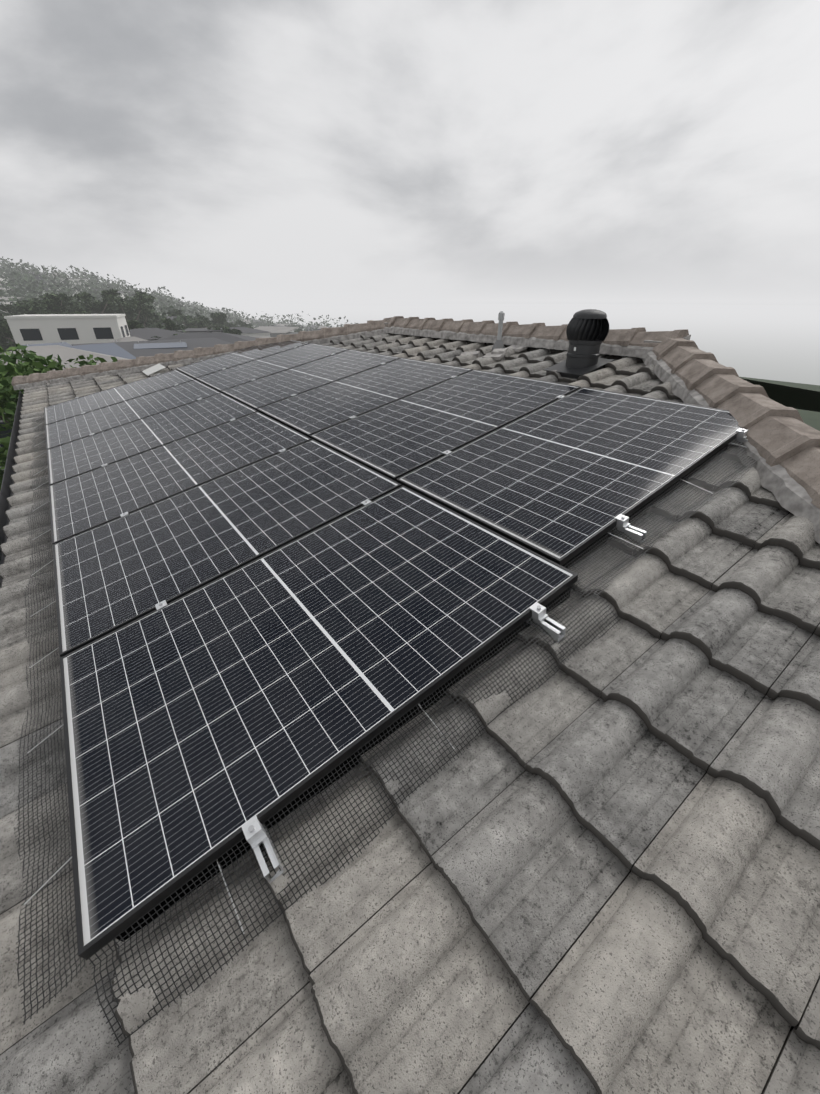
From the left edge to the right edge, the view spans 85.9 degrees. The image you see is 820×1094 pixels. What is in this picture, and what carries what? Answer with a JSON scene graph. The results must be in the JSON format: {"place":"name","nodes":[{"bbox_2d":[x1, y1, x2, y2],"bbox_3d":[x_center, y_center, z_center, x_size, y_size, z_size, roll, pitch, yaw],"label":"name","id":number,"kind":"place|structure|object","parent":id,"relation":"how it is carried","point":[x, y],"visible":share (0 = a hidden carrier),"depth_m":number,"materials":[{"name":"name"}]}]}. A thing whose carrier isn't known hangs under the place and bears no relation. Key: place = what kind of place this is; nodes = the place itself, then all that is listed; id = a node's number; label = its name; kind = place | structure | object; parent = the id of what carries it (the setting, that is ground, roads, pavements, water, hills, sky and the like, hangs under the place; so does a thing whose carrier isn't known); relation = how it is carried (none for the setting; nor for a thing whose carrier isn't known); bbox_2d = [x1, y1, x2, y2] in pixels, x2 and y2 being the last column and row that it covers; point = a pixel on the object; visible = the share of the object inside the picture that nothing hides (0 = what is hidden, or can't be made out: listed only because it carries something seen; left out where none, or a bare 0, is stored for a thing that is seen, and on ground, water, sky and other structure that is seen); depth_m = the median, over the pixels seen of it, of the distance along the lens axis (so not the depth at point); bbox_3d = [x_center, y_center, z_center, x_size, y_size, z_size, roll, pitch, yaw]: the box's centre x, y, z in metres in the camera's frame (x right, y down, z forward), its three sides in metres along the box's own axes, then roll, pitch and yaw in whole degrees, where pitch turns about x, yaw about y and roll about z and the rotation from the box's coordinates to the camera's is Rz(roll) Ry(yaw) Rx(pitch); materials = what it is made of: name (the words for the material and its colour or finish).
{"place":"outdoors","nodes":[
{"label":"outdoors","id":0,"kind":"place"},
{"bbox_2d":[0,0,819,304],"label":"sky","id":1,"kind":"structure","parent":0,"point":[204,151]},
{"bbox_2d":[14,286,819,430],"bbox_3d":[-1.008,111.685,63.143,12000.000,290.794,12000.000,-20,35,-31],"label":"sea","id":2,"kind":"structure","parent":0,"point":[777,344],"depth_m":954.36,"materials":[{"name":"grey liquid"}]},
{"bbox_2d":[0,267,332,469],"bbox_3d":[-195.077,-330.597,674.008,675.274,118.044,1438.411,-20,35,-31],"label":"houses","id":3,"kind":"structure","parent":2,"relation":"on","point":[74,329],"depth_m":50.33,"materials":[{"name":"white paint"}]},
{"bbox_2d":[23,340,186,358],"bbox_3d":[-21.542,-14.961,33.696,7.739,2.597,28.306,-9,31,-17],"label":"metal roof","id":4,"kind":"object","parent":3,"relation":"on","point":[113,349],"visible":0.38,"depth_m":25.15,"materials":[{"name":"silver metal"}]},
{"bbox_2d":[0,257,357,490],"bbox_3d":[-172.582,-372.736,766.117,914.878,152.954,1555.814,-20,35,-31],"label":"tree","id":5,"kind":"object","parent":2,"relation":"on","point":[132,305],"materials":[{"name":"green plant"}]},
{"bbox_2d":[366,368,814,1031],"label":"tile gaps","id":6,"kind":"object","parent":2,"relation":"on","point":[704,774],"depth_m":1.22,"materials":[{"name":"black"}]},
{"bbox_2d":[0,333,819,1093],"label":"tiles","id":7,"kind":"object","parent":6,"relation":"on","point":[484,913],"visible":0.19,"depth_m":1.06,"materials":[{"name":"grey tile"}]},
{"bbox_2d":[0,391,23,587],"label":"gutter","id":8,"kind":"object","parent":7,"relation":"attached to","point":[5,491],"visible":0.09,"depth_m":4.39,"materials":[{"name":"grey"}]},
{"bbox_2d":[142,364,165,375],"bbox_3d":[-4.152,-2.874,7.129,0.299,0.054,0.550,-30,40,-24],"label":"plate","id":9,"kind":"object","parent":7,"relation":"on","point":[153,369],"visible":1,"depth_m":7.09,"materials":[{"name":"grey"}]},
{"bbox_2d":[14,395,755,1046],"bbox_3d":[-1.422,-1.223,4.167,3.844,0.097,7.382,-30,40,-24],"label":"bird mesh","id":10,"kind":"object","parent":7,"relation":"on","point":[54,653],"visible":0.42,"depth_m":1.24,"materials":[{"name":"black metal"}]},
{"bbox_2d":[24,416,746,933],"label":"mesh clips","id":11,"kind":"object","parent":10,"relation":"attached to","point":[216,860],"visible":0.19,"depth_m":1.51,"materials":[{"name":"grey metal"}]},
{"bbox_2d":[44,340,743,958],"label":"panel frames","id":12,"kind":"structure","parent":7,"relation":"on","point":[156,898],"depth_m":1.86,"materials":[{"name":"metal"}]},
{"bbox_2d":[45,340,740,945],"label":"solar panels","id":13,"kind":"object","parent":12,"relation":"in","point":[205,720],"visible":0.98,"depth_m":2.05,"materials":[{"name":"black glass"}]},
{"bbox_2d":[11,316,819,508],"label":"caps","id":14,"kind":"object","parent":7,"relation":"on","point":[786,438],"visible":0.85,"depth_m":3.18,"materials":[{"name":"tile"}]},
{"bbox_2d":[116,444,728,941],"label":"pv shadow","id":15,"kind":"object","parent":7,"relation":"on","point":[430,704],"depth_m":1.37},
{"bbox_2d":[460,345,527,359],"bbox_3d":[0.903,-2.144,4.867,0.528,0.110,0.596,-30,40,-24],"label":"roof flashing","id":16,"kind":"object","parent":7,"relation":"on","point":[496,354],"visible":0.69,"depth_m":4.71,"materials":[{"name":"grey metal"}]},
{"bbox_2d":[492,311,504,349],"bbox_3d":[0.989,-2.371,4.834,0.149,0.385,0.149,-20,35,-31],"label":"pipe vent","id":17,"kind":"object","parent":16,"relation":"on","point":[498,344],"visible":0.81,"depth_m":4.83,"materials":[{"name":"grey plastic"}]},
{"bbox_2d":[253,438,747,882],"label":"rails","id":18,"kind":"object","parent":7,"relation":"on","point":[635,534],"visible":0.08,"depth_m":1.52,"materials":[{"name":"silver metal"}]},
{"bbox_2d":[76,347,747,848],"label":"clamps","id":19,"kind":"object","parent":18,"relation":"attached to","point":[254,831],"visible":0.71,"depth_m":1.56,"materials":[{"name":"white metal"}]},
{"bbox_2d":[544,358,613,378],"bbox_3d":[1.505,-1.606,3.933,0.460,0.044,0.400,-30,40,-24],"label":"vent flashing","id":20,"kind":"object","parent":7,"relation":"on","point":[562,369],"visible":0.57,"depth_m":3.84,"materials":[{"name":"grey metal"}]},
{"bbox_2d":[565,309,608,367],"bbox_3d":[1.534,-1.805,3.846,0.348,0.482,0.346,-20,35,-31],"label":"roof vent","id":21,"kind":"object","parent":7,"relation":"on","point":[587,330],"visible":0.98,"depth_m":3.75,"materials":[{"name":"grey metal"}]},
{"bbox_2d":[13,322,819,543],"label":"mortar","id":22,"kind":"object","parent":6,"relation":"on","point":[791,495],"visible":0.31,"depth_m":3.74,"materials":[{"name":"grey concrete"}]},
{"bbox_2d":[741,378,819,411],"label":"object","id":23,"kind":"object","parent":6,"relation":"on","point":[798,398],"depth_m":4.75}
]}

